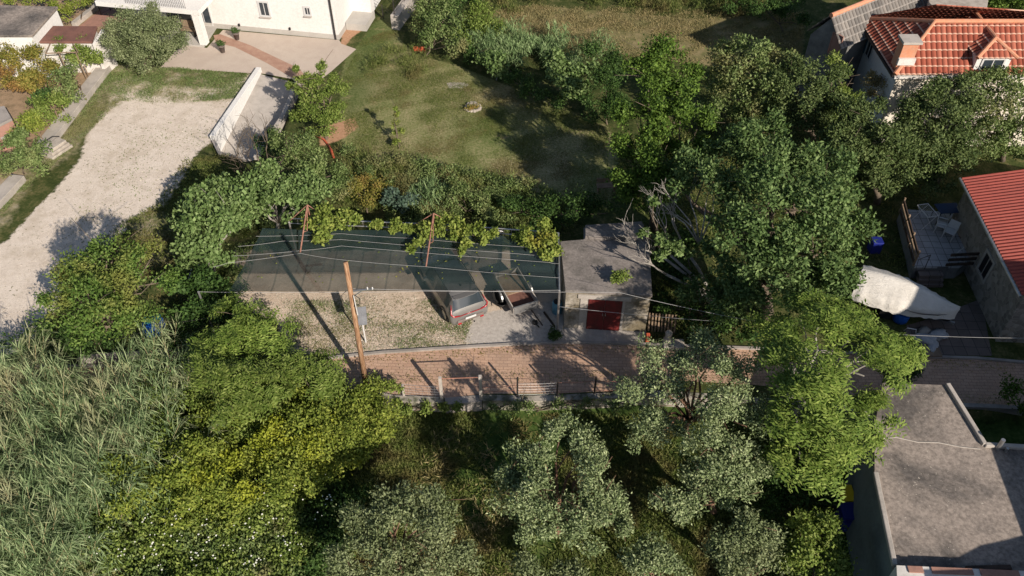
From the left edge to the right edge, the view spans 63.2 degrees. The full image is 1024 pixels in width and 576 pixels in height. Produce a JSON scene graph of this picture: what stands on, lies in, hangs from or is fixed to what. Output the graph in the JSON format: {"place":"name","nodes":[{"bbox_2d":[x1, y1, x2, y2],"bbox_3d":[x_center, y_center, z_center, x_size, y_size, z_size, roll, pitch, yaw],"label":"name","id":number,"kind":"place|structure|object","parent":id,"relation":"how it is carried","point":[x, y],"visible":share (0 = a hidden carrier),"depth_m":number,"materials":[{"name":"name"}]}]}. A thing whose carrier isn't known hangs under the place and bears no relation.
{"place":"outdoors","nodes":[
{"label":"outdoors","id":0,"kind":"place"},
{"bbox_2d":[0,73,251,353],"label":"driveway","id":1,"kind":"structure","parent":0,"point":[58,201],"depth_m":43.18,"materials":[{"name":"beige gravel"}]},
{"bbox_2d":[162,30,355,87],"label":"terrace paving","id":2,"kind":"structure","parent":0,"point":[305,54],"depth_m":52.25,"materials":[{"name":"beige concrete"}]},
{"bbox_2d":[337,0,617,209],"bbox_3d":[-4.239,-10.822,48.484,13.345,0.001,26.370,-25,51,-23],"label":"lawn","id":3,"kind":"structure","parent":0,"point":[358,93],"depth_m":46.84,"materials":[{"name":"green plant"}]},
{"bbox_2d":[362,39,431,80],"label":"tall grass","id":4,"kind":"structure","parent":3,"relation":"on","point":[377,63],"depth_m":51.13,"materials":[{"name":"green plant"}]},
{"bbox_2d":[0,0,1023,575],"bbox_3d":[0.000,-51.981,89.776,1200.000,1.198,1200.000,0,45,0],"label":"ground","id":5,"kind":"structure","parent":0,"point":[26,206],"depth_m":41.24,"materials":[{"name":"green plant"}]},
{"bbox_2d":[0,39,32,80],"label":"garden bush","id":6,"kind":"object","parent":5,"relation":"on","point":[8,63],"visible":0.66,"depth_m":48.85,"materials":[{"name":"yellow plant"}]},
{"bbox_2d":[0,123,52,178],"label":"garden bush","id":7,"kind":"object","parent":5,"relation":"on","point":[24,157],"visible":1,"depth_m":42.38,"materials":[{"name":"green plant"}]},
{"bbox_2d":[0,41,60,95],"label":"garden bush","id":8,"kind":"object","parent":5,"relation":"on","point":[24,82],"visible":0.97,"depth_m":47.77,"materials":[{"name":"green plant"}]},
{"bbox_2d":[0,5,62,76],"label":"garage","id":9,"kind":"structure","parent":5,"relation":"on","point":[20,26],"depth_m":49.61,"materials":[{"name":"paint"}]},
{"bbox_2d":[25,88,74,124],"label":"garden bush","id":10,"kind":"object","parent":5,"relation":"on","point":[59,99],"visible":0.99,"depth_m":45.94,"materials":[{"name":"green plant"}]},
{"bbox_2d":[43,58,86,103],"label":"garden bush","id":11,"kind":"object","parent":5,"relation":"on","point":[68,84],"visible":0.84,"depth_m":47.62,"materials":[{"name":"green plant"}]},
{"bbox_2d":[0,317,130,363],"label":"leafy shrub","id":12,"kind":"object","parent":5,"relation":"on","point":[107,342],"visible":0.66,"depth_m":34.23,"materials":[{"name":"green plant"}]},
{"bbox_2d":[0,431,138,575],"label":"leafy weeds","id":13,"kind":"object","parent":5,"relation":"on","point":[87,563],"visible":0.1,"depth_m":28.74,"materials":[{"name":"green plant"}]},
{"bbox_2d":[37,66,111,148],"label":"garden wall","id":14,"kind":"structure","parent":5,"relation":"on","point":[94,80],"depth_m":47.77,"materials":[{"name":"concrete"}]},
{"bbox_2d":[39,26,117,72],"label":"lean to shed","id":15,"kind":"object","parent":5,"relation":"on","point":[70,34],"visible":0.57,"depth_m":49.91,"materials":[{"name":"white paint"}]},
{"bbox_2d":[0,374,183,575],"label":"cane thicket","id":16,"kind":"object","parent":5,"relation":"on","point":[82,514],"visible":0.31,"depth_m":29.73,"materials":[{"name":"green plant"}]},
{"bbox_2d":[26,218,188,350],"bbox_3d":[-16.213,0.562,33.010,6.238,6.560,5.553,0,45,0],"label":"mulberry tree","id":17,"kind":"object","parent":5,"relation":"on","point":[107,309],"visible":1,"depth_m":31.52,"materials":[{"name":"green plant"}]},
{"bbox_2d":[0,319,230,575],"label":"cane thicket","id":18,"kind":"object","parent":5,"relation":"on","point":[74,489],"visible":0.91,"depth_m":29.65,"materials":[{"name":"green plant"}]},
{"bbox_2d":[0,65,248,215],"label":"verge grass","id":19,"kind":"structure","parent":5,"relation":"on","point":[182,80],"depth_m":49.44,"materials":[{"name":"green plant"}]},
{"bbox_2d":[95,0,192,74],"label":"olive tree","id":20,"kind":"object","parent":5,"relation":"on","point":[138,33],"visible":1,"depth_m":48.52,"materials":[{"name":"green plant"}]},
{"bbox_2d":[123,368,194,473],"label":"leafy weeds","id":21,"kind":"object","parent":5,"relation":"on","point":[153,416],"visible":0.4,"depth_m":31.23,"materials":[{"name":"green plant"}]},
{"bbox_2d":[121,309,200,412],"bbox_3d":[-13.757,2.929,33.215,4.011,3.731,5.896,-31,53,-27],"label":"cane row","id":22,"kind":"object","parent":5,"relation":"on","point":[149,346],"visible":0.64,"depth_m":33.14,"materials":[{"name":"green plant"}]},
{"bbox_2d":[33,153,289,340],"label":"rough ground grass","id":23,"kind":"structure","parent":5,"relation":"on","point":[208,168],"depth_m":40.63,"materials":[{"name":"green plant"}]},
{"bbox_2d":[151,259,241,332],"bbox_3d":[-13.416,0.398,35.691,3.186,2.850,4.698,-24,50,-21],"label":"leafy shrub","id":24,"kind":"object","parent":5,"relation":"on","point":[209,287],"visible":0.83,"depth_m":34.83,"materials":[{"name":"green plant"}]},
{"bbox_2d":[68,500,328,575],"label":"nettle cover","id":25,"kind":"object","parent":5,"relation":"on","point":[155,570],"visible":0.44,"depth_m":28.45,"materials":[{"name":"green plant"}]},
{"bbox_2d":[82,461,319,575],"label":"green thicket","id":26,"kind":"object","parent":5,"relation":"on","point":[164,503],"visible":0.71,"depth_m":28.56,"materials":[{"name":"green plant"}]},
{"bbox_2d":[166,171,254,271],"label":"fig tree","id":27,"kind":"object","parent":5,"relation":"on","point":[213,210],"visible":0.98,"depth_m":35.87,"materials":[{"name":"green plant"}]},
{"bbox_2d":[210,67,261,150],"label":"retaining wall","id":28,"kind":"structure","parent":5,"relation":"on","point":[226,122],"depth_m":47.72,"materials":[{"name":"white concrete"}]},
{"bbox_2d":[181,346,291,433],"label":"tree of heaven","id":29,"kind":"object","parent":5,"relation":"on","point":[244,394],"visible":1,"depth_m":29.89,"materials":[{"name":"green plant"}]},
{"bbox_2d":[95,0,379,47],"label":"white house","id":30,"kind":"structure","parent":5,"relation":"on","point":[326,19],"depth_m":53.19,"materials":[{"name":"paint"}]},
{"bbox_2d":[182,291,301,387],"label":"tree of heaven","id":31,"kind":"object","parent":5,"relation":"on","point":[250,327],"visible":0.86,"depth_m":31.92,"materials":[{"name":"green plant"}]},
{"bbox_2d":[79,362,407,540],"bbox_3d":[-9.586,5.998,30.588,7.449,3.431,10.374,32,53,27],"label":"bramble thicket","id":32,"kind":"object","parent":5,"relation":"on","point":[283,475],"visible":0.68,"depth_m":29.78,"materials":[{"name":"green plant"}]},
{"bbox_2d":[169,412,362,504],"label":"yellow tips","id":33,"kind":"object","parent":32,"relation":"attached to","point":[268,431],"visible":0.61,"depth_m":29.82,"materials":[{"name":"green plant"}]},
{"bbox_2d":[213,34,302,77],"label":"brick walk","id":34,"kind":"structure","parent":5,"relation":"on","point":[278,64],"depth_m":52.16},
{"bbox_2d":[221,74,298,160],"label":"ramp","id":35,"kind":"structure","parent":5,"relation":"on","point":[268,97],"depth_m":48.64,"materials":[{"name":"concrete"}]},
{"bbox_2d":[172,351,362,463],"bbox_3d":[-9.457,4.569,31.762,7.626,2.277,4.836,0,45,0],"label":"vine cover","id":36,"kind":"object","parent":5,"relation":"on","point":[247,431],"visible":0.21,"depth_m":31.34,"materials":[{"name":"green plant"}]},
{"bbox_2d":[233,157,333,228],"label":"fig tree","id":37,"kind":"object","parent":5,"relation":"on","point":[264,187],"visible":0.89,"depth_m":37.12,"materials":[{"name":"green plant"}]},
{"bbox_2d":[246,480,370,575],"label":"nettle cover","id":38,"kind":"object","parent":5,"relation":"on","point":[339,495],"visible":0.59,"depth_m":29.64,"materials":[{"name":"green plant"}]},
{"bbox_2d":[268,343,348,404],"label":"tree of heaven","id":39,"kind":"object","parent":5,"relation":"on","point":[325,379],"visible":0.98,"depth_m":30.93,"materials":[{"name":"green plant"}]},
{"bbox_2d":[267,127,356,202],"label":"plum tree","id":40,"kind":"object","parent":5,"relation":"on","point":[277,139],"visible":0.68,"depth_m":40.01,"materials":[{"name":"green plant"}]},
{"bbox_2d":[279,51,351,139],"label":"orchard tree","id":41,"kind":"object","parent":5,"relation":"on","point":[311,108],"visible":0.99,"depth_m":44.94,"materials":[{"name":"green plant"}]},
{"bbox_2d":[341,261,373,383],"bbox_3d":[-5.546,1.795,31.476,1.216,7.588,0.295,0,45,0],"label":"utility pole","id":42,"kind":"object","parent":5,"relation":"on","point":[353,307],"visible":0.94,"depth_m":30.56,"materials":[{"name":"brown wood"}]},
{"bbox_2d":[169,181,556,291],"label":"shade weeds","id":43,"kind":"object","parent":5,"relation":"on","point":[390,215],"visible":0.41,"depth_m":40.53,"materials":[{"name":"green plant"}]},
{"bbox_2d":[343,171,392,213],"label":"brown shrub","id":44,"kind":"object","parent":5,"relation":"on","point":[361,185],"visible":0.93,"depth_m":40.67,"materials":[{"name":"green plant"}]},
{"bbox_2d":[234,250,563,353],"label":"gravel lot","id":45,"kind":"structure","parent":5,"relation":"on","point":[495,323],"depth_m":36.49,"materials":[{"name":"beige gravel"}]},
{"bbox_2d":[282,298,472,352],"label":"weeds","id":46,"kind":"object","parent":45,"relation":"on","point":[415,336],"visible":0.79,"depth_m":36.12,"materials":[{"name":"green plant"}]},
{"bbox_2d":[197,204,560,333],"bbox_3d":[-5.399,-0.913,36.259,14.968,3.555,4.694,0,45,0],"label":"pergola","id":47,"kind":"object","parent":45,"relation":"on","point":[428,253],"visible":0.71,"depth_m":35.81,"materials":[{"name":"metal"}]},
{"bbox_2d":[300,201,362,246],"bbox_3d":[-7.983,-1.970,37.323,2.486,3.855,2.514,19,48,17],"label":"grape vine","id":48,"kind":"object","parent":47,"relation":"attached to","point":[345,215],"visible":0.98,"depth_m":36.37,"materials":[{"name":"green plant"}]},
{"bbox_2d":[229,228,557,292],"bbox_3d":[-5.455,-1.177,35.453,14.822,0.199,3.987,0,45,0],"label":"shade net","id":49,"kind":"object","parent":47,"relation":"attached to","point":[287,273],"visible":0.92,"depth_m":35.31,"materials":[{"name":"fabric"}]},
{"bbox_2d":[405,211,464,254],"bbox_3d":[-3.327,-1.442,36.964,2.094,3.632,2.847,25,51,23],"label":"grape vine","id":50,"kind":"object","parent":47,"relation":"attached to","point":[425,228],"visible":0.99,"depth_m":36.06,"materials":[{"name":"green plant"}]},
{"bbox_2d":[457,219,499,258],"bbox_3d":[-1.708,-1.362,36.965,1.701,3.515,2.369,30,52,26],"label":"grape vine","id":51,"kind":"object","parent":47,"relation":"hanging from","point":[478,230],"visible":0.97,"depth_m":35.94,"materials":[{"name":"green plant"}]},
{"bbox_2d":[510,215,564,262],"bbox_3d":[1.103,-1.179,36.462,2.213,3.969,2.086,-7,46,-7],"label":"grape vine","id":52,"kind":"object","parent":47,"relation":"attached to","point":[546,236],"visible":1,"depth_m":35.46,"materials":[{"name":"green plant"}]},
{"bbox_2d":[430,290,487,324],"bbox_3d":[-2.689,-0.266,36.914,2.200,1.718,4.441,-20,49,-18],"label":"parked car","id":53,"kind":"object","parent":45,"relation":"on","point":[458,307],"visible":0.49,"depth_m":35.64,"materials":[{"name":"silver metal"}]},
{"bbox_2d":[496,290,542,325],"bbox_3d":[0.346,0.531,36.765,1.590,0.811,3.374,-16,48,-16],"label":"car trailer","id":54,"kind":"object","parent":45,"relation":"on","point":[519,301],"visible":0.5,"depth_m":36.65,"materials":[{"name":"metal"}]},
{"bbox_2d":[378,185,420,214],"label":"blue green shrub","id":55,"kind":"object","parent":5,"relation":"on","point":[390,195],"visible":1,"depth_m":40.11,"materials":[{"name":"green plant"}]},
{"bbox_2d":[321,478,484,575],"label":"olive tree","id":56,"kind":"object","parent":5,"relation":"on","point":[392,563],"visible":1,"depth_m":26.11,"materials":[{"name":"green plant"}]},
{"bbox_2d":[392,397,464,416],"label":"wall weeds","id":57,"kind":"object","parent":5,"relation":"on","point":[443,408],"depth_m":33.04,"materials":[{"name":"green plant"}]},
{"bbox_2d":[406,0,470,58],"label":"elder shrub","id":58,"kind":"object","parent":5,"relation":"on","point":[426,33],"visible":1,"depth_m":50.54,"materials":[{"name":"green plant"}]},
{"bbox_2d":[324,140,582,233],"bbox_3d":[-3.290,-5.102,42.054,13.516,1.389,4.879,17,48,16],"label":"weed bank","id":59,"kind":"structure","parent":5,"relation":"on","point":[498,192],"depth_m":42.43,"materials":[{"name":"green plant"}]},
{"bbox_2d":[432,177,494,220],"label":"shrub","id":60,"kind":"object","parent":5,"relation":"on","point":[460,188],"visible":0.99,"depth_m":40.26,"materials":[{"name":"green plant"}]},
{"bbox_2d":[415,425,518,575],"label":"dry grass","id":61,"kind":"structure","parent":5,"relation":"on","point":[491,467],"depth_m":31.02,"materials":[{"name":"green plant"}]},
{"bbox_2d":[446,0,507,47],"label":"elder shrub","id":62,"kind":"object","parent":5,"relation":"on","point":[479,21],"visible":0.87,"depth_m":51.50,"materials":[{"name":"green plant"}]},
{"bbox_2d":[471,46,510,79],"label":"young fig","id":63,"kind":"object","parent":5,"relation":"on","point":[495,61],"visible":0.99,"depth_m":48.38,"materials":[{"name":"green plant"}]},
{"bbox_2d":[7,340,1023,369],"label":"kerb","id":64,"kind":"structure","parent":5,"relation":"on","point":[604,343],"depth_m":35.20,"materials":[{"name":"concrete"}]},
{"bbox_2d":[463,44,567,114],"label":"dark shrub","id":65,"kind":"object","parent":5,"relation":"on","point":[526,86],"visible":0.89,"depth_m":47.23,"materials":[{"name":"green plant"}]},
{"bbox_2d":[453,14,618,70],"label":"shrubs","id":66,"kind":"object","parent":5,"relation":"on","point":[515,45],"visible":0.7,"depth_m":50.79,"materials":[{"name":"green plant"}]},
{"bbox_2d":[505,545,590,575],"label":"young olive","id":67,"kind":"object","parent":5,"relation":"on","point":[567,568],"visible":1,"depth_m":26.96,"materials":[{"name":"green plant"}]},
{"bbox_2d":[484,406,634,559],"bbox_3d":[1.412,7.486,28.075,4.622,4.992,4.871,-20,49,-18],"label":"olive tree","id":68,"kind":"object","parent":5,"relation":"on","point":[596,508],"visible":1,"depth_m":27.03,"materials":[{"name":"green plant"}]},
{"bbox_2d":[496,183,631,234],"bbox_3d":[2.441,-3.476,39.482,6.388,2.885,2.686,0,45,0],"label":"dark hedge","id":69,"kind":"object","parent":5,"relation":"on","point":[536,206],"visible":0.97,"depth_m":39.29,"materials":[{"name":"green plant"}]},
{"bbox_2d":[486,384,655,420],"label":"wall weeds","id":70,"kind":"object","parent":5,"relation":"on","point":[529,406],"depth_m":32.84,"materials":[{"name":"green plant"}]},
{"bbox_2d":[541,47,607,104],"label":"young fig","id":71,"kind":"object","parent":5,"relation":"on","point":[569,80],"visible":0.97,"depth_m":46.42,"materials":[{"name":"green plant"}]},
{"bbox_2d":[569,38,634,125],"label":"dark shrub","id":72,"kind":"object","parent":5,"relation":"on","point":[613,85],"visible":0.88,"depth_m":45.83,"materials":[{"name":"green plant"}]},
{"bbox_2d":[564,327,645,344],"bbox_3d":[4.028,2.085,35.781,3.564,0.001,0.918,1,46,1],"label":"concrete apron","id":73,"kind":"object","parent":5,"relation":"on","point":[577,334],"visible":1,"depth_m":35.82,"materials":[{"name":"grey concrete"}]},
{"bbox_2d":[560,221,651,331],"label":"tool shed","id":74,"kind":"structure","parent":5,"relation":"on","point":[593,258],"depth_m":35.50,"materials":[{"name":"grey concrete"}]},
{"bbox_2d":[472,0,791,21],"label":"tall grass","id":75,"kind":"structure","parent":5,"relation":"on","point":[663,2],"depth_m":55.99,"materials":[{"name":"green plant"}]},
{"bbox_2d":[615,524,692,575],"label":"young olive","id":76,"kind":"object","parent":5,"relation":"on","point":[645,556],"visible":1,"depth_m":26.54,"materials":[{"name":"green plant"}]},
{"bbox_2d":[602,31,723,232],"bbox_3d":[6.817,-6.242,37.741,5.445,9.248,6.732,0,45,0],"label":"bay tree","id":77,"kind":"object","parent":5,"relation":"on","point":[651,152],"visible":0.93,"depth_m":36.74,"materials":[{"name":"green plant"}]},
{"bbox_2d":[617,189,716,305],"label":"bare branch tree","id":78,"kind":"object","parent":5,"relation":"on","point":[689,272],"visible":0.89,"depth_m":34.89,"materials":[{"name":"grey plant"}]},
{"bbox_2d":[635,195,696,261],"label":"leafy shoots","id":79,"kind":"object","parent":78,"relation":"attached to","point":[667,244],"visible":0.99,"depth_m":33.42,"materials":[{"name":"green plant"}]},
{"bbox_2d":[482,390,866,423],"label":"wall","id":80,"kind":"structure","parent":5,"relation":"on","point":[543,401],"depth_m":33.51,"materials":[{"name":"grey concrete"}]},
{"bbox_2d":[373,375,691,399],"bbox_3d":[0.777,3.881,33.008,12.698,1.475,0.341,0,46,0],"label":"wire fence","id":81,"kind":"object","parent":80,"relation":"on","point":[440,378],"visible":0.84,"depth_m":33.05,"materials":[{"name":"metal"}]},
{"bbox_2d":[607,324,781,454],"bbox_3d":[6.339,4.647,29.653,5.965,6.755,5.135,0,45,0],"label":"olive tree","id":82,"kind":"object","parent":5,"relation":"on","point":[653,418],"visible":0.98,"depth_m":28.45,"materials":[{"name":"green plant"}]},
{"bbox_2d":[648,225,760,346],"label":"undergrowth","id":83,"kind":"object","parent":5,"relation":"on","point":[686,235],"visible":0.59,"depth_m":35.62,"materials":[{"name":"green plant"}]},
{"bbox_2d":[647,419,776,526],"bbox_3d":[6.503,7.132,27.920,3.198,5.775,3.670,26,51,23],"label":"olive tree","id":84,"kind":"object","parent":5,"relation":"on","point":[681,507],"visible":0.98,"depth_m":26.87,"materials":[{"name":"green plant"}]},
{"bbox_2d":[694,31,802,130],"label":"ivy tree","id":85,"kind":"object","parent":5,"relation":"on","point":[738,66],"visible":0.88,"depth_m":42.17,"materials":[{"name":"green plant"}]},
{"bbox_2d":[697,501,800,575],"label":"olive tree","id":86,"kind":"object","parent":5,"relation":"on","point":[732,558],"visible":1,"depth_m":25.91,"materials":[{"name":"green plant"}]},
{"bbox_2d":[653,106,886,327],"bbox_3d":[10.462,-2.065,34.141,8.665,8.644,9.888,0,45,0],"label":"walnut tree","id":87,"kind":"object","parent":5,"relation":"on","point":[768,253],"visible":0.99,"depth_m":31.77,"materials":[{"name":"green plant"}]},
{"bbox_2d":[614,71,940,343],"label":"yard grass","id":88,"kind":"structure","parent":5,"relation":"on","point":[711,231],"depth_m":41.28,"materials":[{"name":"green plant"}]},
{"bbox_2d":[751,456,847,558],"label":"undergrowth","id":89,"kind":"object","parent":5,"relation":"on","point":[780,499],"visible":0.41,"depth_m":29.50,"materials":[{"name":"green plant"}]},
{"bbox_2d":[756,51,852,151],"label":"laurel tree","id":90,"kind":"object","parent":5,"relation":"on","point":[812,108],"visible":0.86,"depth_m":40.72,"materials":[{"name":"green plant"}]},
{"bbox_2d":[772,505,862,575],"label":"citrus bush","id":91,"kind":"object","parent":5,"relation":"on","point":[803,553],"visible":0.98,"depth_m":26.73,"materials":[{"name":"green plant"}]},
{"bbox_2d":[745,286,929,507],"bbox_3d":[11.301,4.158,28.480,6.928,7.982,7.607,0,45,0],"label":"roadside ash","id":92,"kind":"object","parent":5,"relation":"on","point":[819,393],"visible":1,"depth_m":26.32,"materials":[{"name":"green plant"}]},
{"bbox_2d":[794,0,927,109],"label":"old house","id":93,"kind":"structure","parent":5,"relation":"on","point":[842,30],"depth_m":45.36,"materials":[{"name":"grey tile"}]},
{"bbox_2d":[823,95,929,205],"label":"juniper tree","id":94,"kind":"object","parent":5,"relation":"on","point":[874,158],"visible":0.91,"depth_m":38.05,"materials":[{"name":"green plant"}]},
{"bbox_2d":[851,265,960,324],"bbox_3d":[17.246,0.402,36.306,4.290,1.646,2.240,22,50,20],"label":"covered boat","id":95,"kind":"object","parent":5,"relation":"on","point":[888,294],"visible":1,"depth_m":35.80,"materials":[{"name":"fabric"}]},
{"bbox_2d":[846,383,1023,575],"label":"flat roof house","id":96,"kind":"structure","parent":5,"relation":"on","point":[943,486],"depth_m":27.35,"materials":[{"name":"concrete"}]},
{"bbox_2d":[850,4,1023,145],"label":"tiled house","id":97,"kind":"structure","parent":5,"relation":"on","point":[903,50],"depth_m":42.11,"materials":[{"name":"orange tile"}]},
{"bbox_2d":[896,197,979,286],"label":"patio deck","id":98,"kind":"structure","parent":5,"relation":"on","point":[929,254],"depth_m":38.51,"materials":[{"name":"grey paint"}]},
{"bbox_2d":[891,69,991,199],"bbox_3d":[20.517,-6.995,40.739,5.160,6.082,4.746,-21,49,-20],"label":"carob tree","id":99,"kind":"object","parent":5,"relation":"on","point":[956,136],"visible":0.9,"depth_m":39.89,"materials":[{"name":"green plant"}]},
{"bbox_2d":[889,565,1023,575],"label":"neighbour house","id":100,"kind":"structure","parent":5,"relation":"on","point":[899,570],"depth_m":24.80,"materials":[{"name":"paint"}]},
{"bbox_2d":[951,169,1023,342],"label":"stone house","id":101,"kind":"structure","parent":5,"relation":"on","point":[989,216],"depth_m":36.43,"materials":[{"name":"stone"}]},
{"bbox_2d":[960,63,1023,163],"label":"carob tree","id":102,"kind":"object","parent":5,"relation":"on","point":[998,139],"visible":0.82,"depth_m":40.56,"materials":[{"name":"green plant"}]},
{"bbox_2d":[0,344,1023,405],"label":"path","id":103,"kind":"structure","parent":0,"point":[977,382],"depth_m":34.45,"materials":[{"name":"brick"}]},
{"bbox_2d":[314,408,833,575],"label":"grass","id":104,"kind":"structure","parent":0,"point":[623,458],"depth_m":31.37,"materials":[{"name":"green plant"}]},
{"bbox_2d":[456,3,806,73],"bbox_3d":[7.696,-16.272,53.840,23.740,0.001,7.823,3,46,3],"label":"field","id":105,"kind":"structure","parent":0,"point":[725,22],"depth_m":54.39,"materials":[{"name":"green plant"}]},
{"bbox_2d":[719,0,812,30],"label":"shade hedge","id":106,"kind":"object","parent":105,"relation":"on","point":[780,10],"visible":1,"depth_m":53.46,"materials":[{"name":"green plant"}]},
{"bbox_2d":[905,301,991,355],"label":"dark paving","id":107,"kind":"structure","parent":0,"point":[967,326],"depth_m":35.99,"materials":[{"name":"grey concrete"}]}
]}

